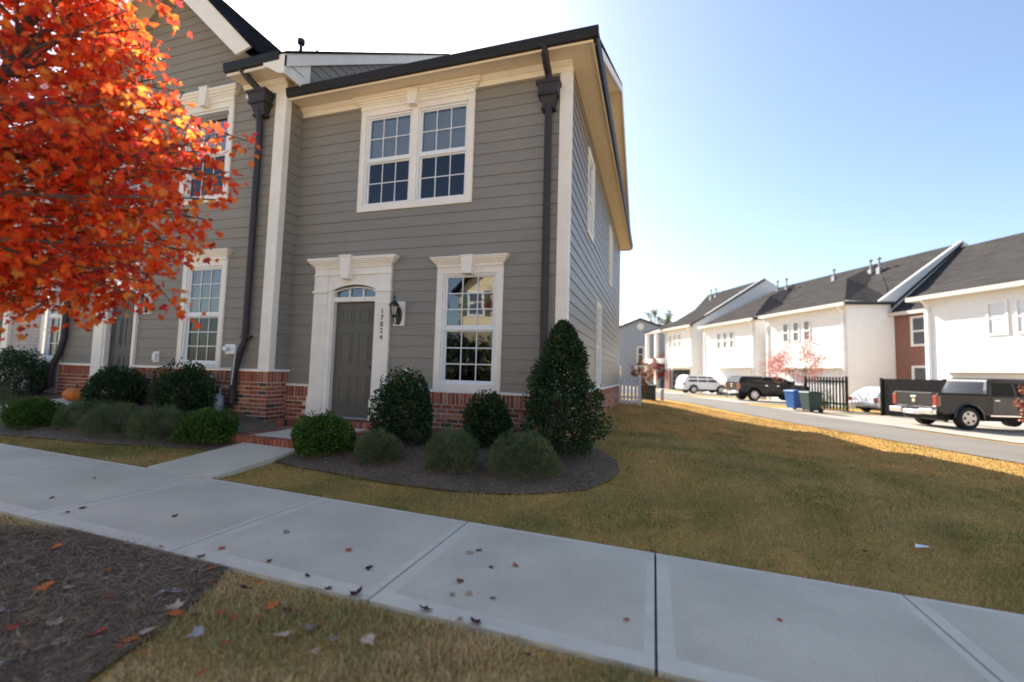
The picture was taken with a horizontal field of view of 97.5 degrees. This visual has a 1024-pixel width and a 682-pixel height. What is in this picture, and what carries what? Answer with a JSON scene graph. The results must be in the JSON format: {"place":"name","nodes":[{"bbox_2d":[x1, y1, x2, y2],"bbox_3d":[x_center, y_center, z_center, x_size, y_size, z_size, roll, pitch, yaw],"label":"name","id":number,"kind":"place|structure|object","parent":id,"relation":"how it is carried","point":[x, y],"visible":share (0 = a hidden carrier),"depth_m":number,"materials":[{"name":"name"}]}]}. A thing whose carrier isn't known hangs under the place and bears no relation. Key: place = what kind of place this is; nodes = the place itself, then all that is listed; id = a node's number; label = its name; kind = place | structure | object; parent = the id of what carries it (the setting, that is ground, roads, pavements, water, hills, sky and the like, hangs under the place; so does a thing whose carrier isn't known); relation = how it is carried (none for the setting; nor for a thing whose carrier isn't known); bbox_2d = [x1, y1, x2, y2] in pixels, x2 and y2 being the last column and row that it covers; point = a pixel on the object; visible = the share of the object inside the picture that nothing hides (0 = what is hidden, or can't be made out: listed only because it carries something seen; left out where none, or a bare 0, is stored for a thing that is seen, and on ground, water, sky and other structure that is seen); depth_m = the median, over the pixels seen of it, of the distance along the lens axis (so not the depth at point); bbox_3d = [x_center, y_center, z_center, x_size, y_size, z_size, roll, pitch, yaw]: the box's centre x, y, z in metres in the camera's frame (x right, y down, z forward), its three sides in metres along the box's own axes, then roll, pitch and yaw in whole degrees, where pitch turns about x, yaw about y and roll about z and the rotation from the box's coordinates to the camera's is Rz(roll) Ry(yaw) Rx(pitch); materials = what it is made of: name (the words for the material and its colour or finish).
{"place":"outdoors","nodes":[
{"label":"outdoors","id":0,"kind":"place"},
{"bbox_2d":[98,566,693,681],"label":"grass","id":1,"kind":"structure","parent":0,"point":[472,647],"depth_m":2.08,"materials":[{"name":"plant"}]},
{"bbox_2d":[137,626,156,634],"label":"fallen leaf","id":2,"kind":"object","parent":1,"relation":"on","point":[145,631],"visible":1,"depth_m":2.10,"materials":[{"name":"beige plant"}]},
{"bbox_2d":[167,609,184,614],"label":"fallen leaf","id":3,"kind":"object","parent":1,"relation":"on","point":[174,611],"visible":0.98,"depth_m":2.25,"materials":[{"name":"orange plant"}]},
{"bbox_2d":[186,624,205,636],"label":"fallen leaf","id":4,"kind":"object","parent":1,"relation":"on","point":[197,631],"visible":1,"depth_m":2.11,"materials":[{"name":"grey plant"}]},
{"bbox_2d":[262,598,279,608],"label":"fallen leaf","id":5,"kind":"object","parent":1,"relation":"on","point":[271,605],"visible":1,"depth_m":2.37,"materials":[{"name":"orange plant"}]},
{"bbox_2d":[274,630,293,635],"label":"fallen leaf","id":6,"kind":"object","parent":1,"relation":"on","point":[285,633],"visible":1,"depth_m":2.13,"materials":[{"name":"grey plant"}]},
{"bbox_2d":[308,647,320,654],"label":"fallen leaf","id":7,"kind":"object","parent":1,"relation":"on","point":[314,650],"visible":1,"depth_m":2.02,"materials":[{"name":"beige plant"}]},
{"bbox_2d":[360,632,376,644],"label":"fallen leaf","id":8,"kind":"object","parent":1,"relation":"on","point":[369,638],"visible":1,"depth_m":2.12,"materials":[{"name":"white plant"}]},
{"bbox_2d":[0,445,1023,681],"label":"sidewalk","id":9,"kind":"structure","parent":0,"point":[724,618],"depth_m":2.84,"materials":[{"name":"concrete"}]},
{"bbox_2d":[368,555,657,671],"bbox_3d":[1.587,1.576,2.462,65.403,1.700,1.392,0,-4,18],"label":"sidewalk joint","id":10,"kind":"object","parent":9,"relation":"on","point":[655,616],"depth_m":2.55,"materials":[{"name":"grey concrete"}]},
{"bbox_2d":[0,365,1023,681],"bbox_3d":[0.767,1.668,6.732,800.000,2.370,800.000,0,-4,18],"label":"lawn ground","id":11,"kind":"structure","parent":0,"point":[690,533],"depth_m":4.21,"materials":[{"name":"plant"}]},
{"bbox_2d":[0,511,61,532],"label":"grass","id":12,"kind":"structure","parent":11,"relation":"on","point":[4,521],"depth_m":3.30,"materials":[{"name":"plant"}]},
{"bbox_2d":[0,97,77,392],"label":"townhouse","id":13,"kind":"structure","parent":11,"relation":"on","point":[41,340],"depth_m":10.02,"materials":[{"name":"white paint"}]},
{"bbox_2d":[43,278,62,357],"bbox_3d":[-9.946,-0.533,10.088,0.560,1.870,0.512,0,-4,18],"label":"window","id":14,"kind":"structure","parent":13,"relation":"in","point":[53,319],"depth_m":9.94,"materials":[{"name":"white glass"}]},
{"bbox_2d":[0,398,92,420],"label":"front walk","id":15,"kind":"structure","parent":11,"relation":"on","point":[62,400],"depth_m":8.52,"materials":[{"name":"concrete"}]},
{"bbox_2d":[62,384,86,400],"bbox_3d":[-8.406,0.988,8.655,0.391,0.312,0.391,0,-4,18],"label":"pumpkin","id":16,"kind":"object","parent":15,"relation":"on","point":[70,394],"visible":0.73,"depth_m":8.51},
{"bbox_2d":[0,434,207,466],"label":"grass","id":17,"kind":"structure","parent":11,"relation":"on","point":[100,450],"depth_m":5.78,"materials":[{"name":"plant"}]},
{"bbox_2d":[0,521,230,681],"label":"mulch bed","id":18,"kind":"object","parent":11,"relation":"on","point":[196,597],"visible":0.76,"depth_m":2.37,"materials":[{"name":"brown plant"}]},
{"bbox_2d":[0,623,20,631],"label":"fallen leaf","id":19,"kind":"object","parent":18,"relation":"on","point":[11,627],"visible":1,"depth_m":2.08,"materials":[{"name":"red plant"}]},
{"bbox_2d":[32,580,55,590],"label":"fallen leaf","id":20,"kind":"object","parent":18,"relation":"on","point":[47,583],"visible":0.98,"depth_m":2.43,"materials":[{"name":"orange plant"}]},
{"bbox_2d":[46,616,66,626],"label":"fallen leaf","id":21,"kind":"object","parent":18,"relation":"on","point":[54,622],"visible":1,"depth_m":2.12,"materials":[{"name":"beige plant"}]},
{"bbox_2d":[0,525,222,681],"bbox_3d":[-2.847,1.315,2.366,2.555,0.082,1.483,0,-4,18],"label":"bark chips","id":22,"kind":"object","parent":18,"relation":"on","point":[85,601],"visible":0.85,"depth_m":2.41,"materials":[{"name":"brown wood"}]},
{"bbox_2d":[0,0,261,341],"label":"maple tree","id":23,"kind":"object","parent":18,"relation":"on","point":[69,153],"visible":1,"depth_m":2.40,"materials":[{"name":"orange plant"}]},
{"bbox_2d":[122,634,139,642],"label":"fallen leaf","id":24,"kind":"object","parent":18,"relation":"on","point":[128,639],"visible":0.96,"depth_m":2.04,"materials":[{"name":"orange plant"}]},
{"bbox_2d":[165,598,184,609],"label":"fallen leaf","id":25,"kind":"object","parent":18,"relation":"on","point":[177,603],"visible":1,"depth_m":2.31,"materials":[{"name":"beige plant"}]},
{"bbox_2d":[0,388,297,449],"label":"mulch bed","id":26,"kind":"object","parent":11,"relation":"on","point":[252,421],"visible":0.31,"depth_m":6.59,"materials":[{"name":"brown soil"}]},
{"bbox_2d":[0,381,22,404],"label":"shrub","id":27,"kind":"object","parent":26,"relation":"on","point":[5,397],"visible":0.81,"depth_m":8.37,"materials":[{"name":"green plant"}]},
{"bbox_2d":[0,345,49,396],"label":"shrub","id":28,"kind":"object","parent":26,"relation":"on","point":[18,362],"visible":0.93,"depth_m":9.18,"materials":[{"name":"green plant"}]},
{"bbox_2d":[0,395,69,427],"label":"shrub","id":29,"kind":"object","parent":26,"relation":"on","point":[28,411],"visible":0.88,"depth_m":6.84,"materials":[{"name":"green plant"}]},
{"bbox_2d":[50,396,111,428],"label":"shrub","id":30,"kind":"object","parent":26,"relation":"on","point":[72,406],"visible":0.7,"depth_m":6.76,"materials":[{"name":"green plant"}]},
{"bbox_2d":[75,400,148,435],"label":"shrub","id":31,"kind":"object","parent":26,"relation":"on","point":[114,412],"visible":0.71,"depth_m":6.46,"materials":[{"name":"green plant"}]},
{"bbox_2d":[77,364,150,406],"bbox_3d":[-7.378,0.846,8.340,1.107,0.856,0.982,0,-4,18],"label":"shrub","id":32,"kind":"object","parent":26,"relation":"on","point":[102,382],"visible":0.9,"depth_m":8.14,"materials":[{"name":"green plant"}]},
{"bbox_2d":[124,403,187,440],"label":"shrub","id":33,"kind":"object","parent":26,"relation":"on","point":[144,427],"visible":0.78,"depth_m":6.26,"materials":[{"name":"green plant"}]},
{"bbox_2d":[146,357,218,415],"bbox_3d":[-5.717,0.791,7.754,1.142,1.063,1.001,0,-4,18],"label":"shrub","id":34,"kind":"object","parent":26,"relation":"on","point":[186,376],"visible":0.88,"depth_m":7.62,"materials":[{"name":"green plant"}]},
{"bbox_2d":[169,406,239,444],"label":"shrub","id":35,"kind":"object","parent":26,"relation":"on","point":[189,429],"visible":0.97,"depth_m":6.14,"materials":[{"name":"green plant"}]},
{"bbox_2d":[147,442,297,478],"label":"front walk","id":36,"kind":"structure","parent":11,"relation":"on","point":[231,460],"depth_m":5.33,"materials":[{"name":"concrete"}]},
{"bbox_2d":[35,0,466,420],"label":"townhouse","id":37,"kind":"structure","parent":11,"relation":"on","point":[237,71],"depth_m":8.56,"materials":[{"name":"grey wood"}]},
{"bbox_2d":[108,291,134,393],"bbox_3d":[-8.010,0.019,9.222,0.800,2.100,0.111,0,-4,18],"label":"front door","id":38,"kind":"structure","parent":37,"relation":"in","point":[121,331],"depth_m":9.26,"materials":[{"name":"grey paint"}]},
{"bbox_2d":[109,130,138,207],"bbox_3d":[-8.100,-3.672,9.755,0.900,1.750,0.512,0,-4,18],"label":"window","id":39,"kind":"structure","parent":37,"relation":"in","point":[128,182],"depth_m":9.94,"materials":[{"name":"white plastic"}]},
{"bbox_2d":[181,266,221,363],"bbox_3d":[-5.819,-0.480,8.779,0.900,1.860,0.512,0,-4,18],"label":"window","id":40,"kind":"structure","parent":37,"relation":"in","point":[203,285],"depth_m":8.63,"materials":[{"name":"grey glass"}]},
{"bbox_2d":[184,108,229,197],"bbox_3d":[-5.922,-3.657,9.065,1.030,1.750,0.512,0,-4,18],"label":"window","id":41,"kind":"structure","parent":37,"relation":"in","point":[198,184],"depth_m":8.90,"materials":[{"name":"glass"}]},
{"bbox_2d":[204,347,238,410],"bbox_3d":[-5.193,0.732,7.985,0.637,1.287,0.264,1,-4,5],"label":"gas meter","id":42,"kind":"object","parent":37,"relation":"attached to","point":[220,399],"visible":0.49,"depth_m":7.91,"materials":[{"name":"grey paint"}]},
{"bbox_2d":[230,425,377,451],"bbox_3d":[-3.102,1.501,6.833,1.480,0.214,1.560,0,-4,18],"label":"brick landing","id":43,"kind":"object","parent":11,"relation":"on","point":[279,437],"visible":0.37,"depth_m":6.28,"materials":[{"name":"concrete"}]},
{"bbox_2d":[275,429,618,493],"bbox_3d":[-0.615,1.512,6.056,4.050,0.284,2.740,0,-4,18],"label":"mulch bed","id":44,"kind":"object","parent":11,"relation":"on","point":[542,485],"visible":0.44,"depth_m":5.22,"materials":[{"name":"brown wood"}]},
{"bbox_2d":[290,408,356,456],"bbox_3d":[-2.479,1.192,5.853,0.890,0.619,0.825,0,-4,18],"label":"shrub","id":45,"kind":"object","parent":44,"relation":"on","point":[326,430],"visible":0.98,"depth_m":5.72,"materials":[{"name":"green plant"}]},
{"bbox_2d":[353,427,404,463],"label":"shrub","id":46,"kind":"object","parent":44,"relation":"on","point":[384,441],"visible":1,"depth_m":5.47,"materials":[{"name":"green plant"}]},
{"bbox_2d":[367,364,433,444],"bbox_3d":[-1.500,0.889,6.443,0.971,1.178,0.880,0,-4,18],"label":"shrub","id":47,"kind":"object","parent":44,"relation":"on","point":[408,388],"visible":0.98,"depth_m":6.22,"materials":[{"name":"green plant"}]},
{"bbox_2d":[421,424,480,472],"bbox_3d":[-0.720,1.273,5.356,0.772,0.581,0.656,0,-4,18],"label":"shrub","id":48,"kind":"object","parent":44,"relation":"on","point":[469,459],"visible":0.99,"depth_m":5.23,"materials":[{"name":"green plant"}]},
{"bbox_2d":[461,389,515,445],"bbox_3d":[-0.295,1.082,6.317,0.799,0.839,0.700,0,-4,18],"label":"shrub","id":49,"kind":"object","parent":44,"relation":"on","point":[490,407],"visible":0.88,"depth_m":6.14,"materials":[{"name":"green plant"}]},
{"bbox_2d":[485,427,564,479],"bbox_3d":[0.191,1.285,5.206,0.930,0.597,0.779,0,-4,18],"label":"shrub","id":50,"kind":"object","parent":44,"relation":"on","point":[516,449],"visible":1,"depth_m":5.04,"materials":[{"name":"green plant"}]},
{"bbox_2d":[516,319,612,459],"bbox_3d":[0.649,0.619,5.852,1.344,1.866,1.184,0,-4,18],"label":"holly tree","id":51,"kind":"object","parent":44,"relation":"on","point":[570,355],"visible":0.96,"depth_m":5.74,"materials":[{"name":"green plant"}]},
{"bbox_2d":[277,24,632,439],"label":"townhouse","id":52,"kind":"structure","parent":11,"relation":"on","point":[463,221],"depth_m":7.77,"materials":[{"name":"paint"}]},
{"bbox_2d":[331,302,374,417],"bbox_3d":[-2.826,0.325,8.022,0.877,2.038,0.111,0,-4,18],"label":"front door","id":53,"kind":"structure","parent":52,"relation":"in","point":[352,370],"depth_m":8.04,"materials":[{"name":"grey paint"}]},
{"bbox_2d":[336,286,374,296],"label":"transom window","id":54,"kind":"structure","parent":52,"relation":"in","point":[360,291],"depth_m":8.30,"materials":[{"name":"clear glass"}]},
{"bbox_2d":[363,110,412,205],"bbox_3d":[-2.153,-3.255,8.305,0.960,1.680,0.512,0,-4,18],"label":"window","id":55,"kind":"structure","parent":52,"relation":"in","point":[389,136],"depth_m":8.14,"materials":[{"name":"glass"}]},
{"bbox_2d":[415,101,468,200],"bbox_3d":[-1.128,-3.248,7.981,0.970,1.680,0.512,0,-4,18],"label":"window","id":56,"kind":"structure","parent":52,"relation":"in","point":[442,129],"depth_m":7.82,"materials":[{"name":"glass"}]},
{"bbox_2d":[439,272,496,384],"bbox_3d":[-0.640,-0.188,7.582,0.960,1.830,0.512,0,-4,18],"label":"window","id":57,"kind":"structure","parent":52,"relation":"in","point":[469,301],"depth_m":7.44,"materials":[{"name":"glass"}]},
{"bbox_2d":[589,159,592,233],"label":"window","id":58,"kind":"structure","parent":52,"relation":"in","point":[591,167],"depth_m":9.64,"materials":[{"name":"white plastic"}]},
{"bbox_2d":[585,307,599,386],"bbox_3d":[1.820,0.138,10.834,0.512,1.920,0.700,0,-4,18],"label":"window","id":59,"kind":"structure","parent":52,"relation":"in","point":[598,341],"depth_m":11.04,"materials":[{"name":"white plastic"}]},
{"bbox_2d":[610,232,611,281],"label":"window","id":60,"kind":"structure","parent":52,"relation":"in","point":[610,232],"depth_m":13.87,"materials":[{"name":"white plastic"}]},
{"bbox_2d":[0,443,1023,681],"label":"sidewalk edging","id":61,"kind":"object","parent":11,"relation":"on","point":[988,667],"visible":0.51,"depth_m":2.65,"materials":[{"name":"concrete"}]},
{"bbox_2d":[347,585,362,595],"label":"fallen leaf","id":62,"kind":"object","parent":61,"relation":"on","point":[356,592],"visible":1,"depth_m":2.54,"materials":[{"name":"brown plant"}]},
{"bbox_2d":[469,616,483,622],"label":"fallen leaf","id":63,"kind":"object","parent":61,"relation":"on","point":[474,620],"visible":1,"depth_m":2.32,"materials":[{"name":"brown plant"}]},
{"bbox_2d":[619,375,641,404],"bbox_3d":[4.347,1.818,16.527,0.815,1.178,0.140,0,-4,18],"label":"picket fence","id":64,"kind":"object","parent":11,"relation":"on","point":[631,396],"visible":0.89,"depth_m":16.48,"materials":[{"name":"white paint"}]},
{"bbox_2d":[628,357,654,400],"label":"orange shrub","id":65,"kind":"object","parent":11,"relation":"on","point":[634,374],"visible":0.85,"depth_m":18.43,"materials":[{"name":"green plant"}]},
{"bbox_2d":[619,318,664,386],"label":"house","id":66,"kind":"structure","parent":11,"relation":"on","point":[631,343],"depth_m":61.62,"materials":[{"name":"grey"}]},
{"bbox_2d":[637,346,644,362],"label":"window","id":67,"kind":"structure","parent":66,"relation":"in","point":[640,349],"depth_m":61.35,"materials":[{"name":"white glass"}]},
{"bbox_2d":[642,384,656,400],"bbox_3d":[6.348,2.389,20.898,0.740,0.759,0.680,0,-4,18],"label":"utility cabinet","id":68,"kind":"object","parent":11,"relation":"on","point":[649,393],"visible":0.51,"depth_m":20.59,"materials":[{"name":"green metal"}]},
{"bbox_2d":[639,306,672,325],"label":"tall tree","id":69,"kind":"object","parent":11,"relation":"on","point":[668,318],"visible":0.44,"depth_m":78.24,"materials":[{"name":"green plant"}]},
{"bbox_2d":[651,353,664,388],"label":"red tree","id":70,"kind":"object","parent":11,"relation":"on","point":[659,374],"visible":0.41,"depth_m":53.45,"materials":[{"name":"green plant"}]},
{"bbox_2d":[660,389,663,400],"bbox_3d":[8.540,3.080,25.515,0.225,0.710,0.225,2,-4,-3],"label":"utility pedestal","id":71,"kind":"object","parent":11,"relation":"on","point":[662,395],"visible":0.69,"depth_m":25.43,"materials":[{"name":"grey paint"}]},
{"bbox_2d":[644,278,778,391],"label":"townhouse","id":72,"kind":"structure","parent":11,"relation":"on","point":[683,345],"depth_m":49.13,"materials":[{"name":"white paint"}]},
{"bbox_2d":[673,334,675,347],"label":"window","id":73,"kind":"structure","parent":72,"relation":"in","point":[674,336],"depth_m":50.62,"materials":[{"name":"white glass"}]},
{"bbox_2d":[697,268,857,398],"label":"townhouse","id":74,"kind":"structure","parent":11,"relation":"on","point":[734,342],"depth_m":41.27,"materials":[{"name":"white paint"}]},
{"bbox_2d":[716,333,720,348],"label":"window","id":75,"kind":"structure","parent":74,"relation":"in","point":[718,335],"depth_m":42.59,"materials":[{"name":"white glass"}]},
{"bbox_2d":[723,332,726,348],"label":"window","id":76,"kind":"structure","parent":74,"relation":"in","point":[724,333],"depth_m":41.63,"materials":[{"name":"white glass"}]},
{"bbox_2d":[729,331,733,347],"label":"window","id":77,"kind":"structure","parent":74,"relation":"in","point":[731,334],"depth_m":40.72,"materials":[{"name":"white glass"}]},
{"bbox_2d":[754,326,829,390],"bbox_3d":[17.174,1.582,27.346,4.183,5.029,4.036,5,-6,-43],"label":"crape myrtle","id":78,"kind":"object","parent":11,"relation":"on","point":[785,370],"visible":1,"depth_m":27.16,"materials":[{"name":"red plant"}]},
{"bbox_2d":[804,376,848,410],"bbox_3d":[18.276,3.053,26.209,0.100,1.990,2.950,2,-4,-9],"label":"privacy screen","id":79,"kind":"object","parent":11,"relation":"on","point":[836,390],"visible":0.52,"depth_m":25.70,"materials":[{"name":"black metal"}]},
{"bbox_2d":[818,388,835,409],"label":"shrub","id":80,"kind":"object","parent":11,"relation":"on","point":[824,406],"visible":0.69,"depth_m":25.44,"materials":[{"name":"green plant"}]},
{"bbox_2d":[758,240,968,408],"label":"townhouse","id":81,"kind":"structure","parent":11,"relation":"on","point":[848,320],"depth_m":30.71,"materials":[{"name":"white paint"}]},
{"bbox_2d":[782,323,788,342],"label":"window","id":82,"kind":"structure","parent":81,"relation":"in","point":[785,326],"depth_m":34.38,"materials":[{"name":"white glass"}]},
{"bbox_2d":[792,321,799,341],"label":"window","id":83,"kind":"structure","parent":81,"relation":"in","point":[795,325],"depth_m":33.36,"materials":[{"name":"white glass"}]},
{"bbox_2d":[803,320,810,340],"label":"window","id":84,"kind":"structure","parent":81,"relation":"in","point":[807,323],"depth_m":32.39,"materials":[{"name":"white glass"}]},
{"bbox_2d":[880,378,947,422],"bbox_3d":[19.055,2.771,21.405,0.100,1.960,3.000,2,-4,-9],"label":"privacy screen","id":85,"kind":"object","parent":11,"relation":"on","point":[888,387],"visible":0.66,"depth_m":21.96,"materials":[{"name":"black metal"}]},
{"bbox_2d":[888,232,1023,425],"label":"townhouse","id":86,"kind":"structure","parent":11,"relation":"on","point":[959,313],"depth_m":23.23,"materials":[{"name":"white paint"}]},
{"bbox_2d":[910,315,924,346],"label":"window","id":87,"kind":"structure","parent":86,"relation":"in","point":[917,334],"depth_m":28.30,"materials":[{"name":"grey glass"}]},
{"bbox_2d":[911,366,925,379],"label":"window","id":88,"kind":"structure","parent":86,"relation":"in","point":[918,372],"depth_m":28.10,"materials":[{"name":"white glass"}]},
{"bbox_2d":[986,300,1008,335],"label":"window","id":89,"kind":"structure","parent":86,"relation":"in","point":[997,318],"depth_m":21.31,"materials":[{"name":"white glass"}]},
{"bbox_2d":[1014,297,1023,333],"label":"window","id":90,"kind":"structure","parent":86,"relation":"in","point":[1018,302],"depth_m":20.50,"materials":[{"name":"white glass"}]},
{"bbox_2d":[1012,384,1023,423],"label":"red tree","id":91,"kind":"object","parent":11,"relation":"on","point":[1021,405],"visible":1,"depth_m":11.12,"materials":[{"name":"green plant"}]},
{"bbox_2d":[0,0,1023,325],"label":"sky","id":92,"kind":"structure","parent":0,"point":[798,141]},
{"bbox_2d":[656,391,735,396],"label":"driveway","id":93,"kind":"structure","parent":0,"point":[689,393],"depth_m":40.01,"materials":[{"name":"concrete"}]},
{"bbox_2d":[675,375,725,393],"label":"sport utility vehicle","id":94,"kind":"object","parent":93,"relation":"on","point":[692,383],"visible":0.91,"depth_m":41.13,"materials":[{"name":"white paint"}]},
{"bbox_2d":[690,396,832,406],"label":"driveway","id":95,"kind":"structure","parent":0,"point":[737,400],"depth_m":31.41,"materials":[{"name":"concrete"}]},
{"bbox_2d":[723,376,808,400],"bbox_3d":[18.404,3.455,32.536,5.440,1.730,2.280,2,-4,-2],"label":"pickup truck","id":96,"kind":"object","parent":95,"relation":"on","point":[753,388],"visible":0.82,"depth_m":31.66,"materials":[{"name":"black paint"}]},
{"bbox_2d":[573,427,1023,538],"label":"grass","id":97,"kind":"structure","parent":0,"point":[824,476],"depth_m":5.90,"materials":[{"name":"plant"}]},
{"bbox_2d":[596,399,1023,485],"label":"grass","id":98,"kind":"structure","parent":0,"point":[752,420],"depth_m":10.15,"materials":[{"name":"green plant"}]},
{"bbox_2d":[622,387,1023,463],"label":"alley road","id":99,"kind":"structure","parent":0,"point":[999,450],"depth_m":14.21,"materials":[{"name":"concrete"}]},
{"bbox_2d":[768,407,880,414],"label":"driveway","id":100,"kind":"structure","parent":0,"point":[838,411],"depth_m":23.78,"materials":[{"name":"concrete"}]},
{"bbox_2d":[783,389,801,408],"bbox_3d":[14.755,3.062,23.401,0.801,1.037,0.660,3,-4,-12],"label":"wheeled bin","id":101,"kind":"object","parent":100,"relation":"on","point":[792,399],"visible":0.69,"depth_m":23.15,"materials":[{"name":"blue plastic"}]},
{"bbox_2d":[799,391,823,412],"bbox_3d":[14.639,2.966,21.972,0.801,1.037,0.660,2,-4,-6],"label":"wheeled bin","id":102,"kind":"object","parent":100,"relation":"on","point":[810,401],"visible":1,"depth_m":21.71,"materials":[{"name":"green plastic"}]},
{"bbox_2d":[849,387,879,411],"bbox_3d":[21.246,3.286,24.820,4.315,1.420,2.020,2,-4,-6],"label":"hatchback car","id":103,"kind":"object","parent":100,"relation":"on","point":[866,399],"visible":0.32,"depth_m":24.54,"materials":[{"name":"white paint"}]},
{"bbox_2d":[793,412,1023,442],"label":"driveway","id":104,"kind":"structure","parent":0,"point":[993,431],"depth_m":17.48,"materials":[{"name":"concrete"}]},
{"bbox_2d":[889,378,1023,429],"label":"pickup truck","id":105,"kind":"object","parent":104,"relation":"on","point":[967,403],"visible":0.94,"depth_m":16.61,"materials":[{"name":"grey paint"}]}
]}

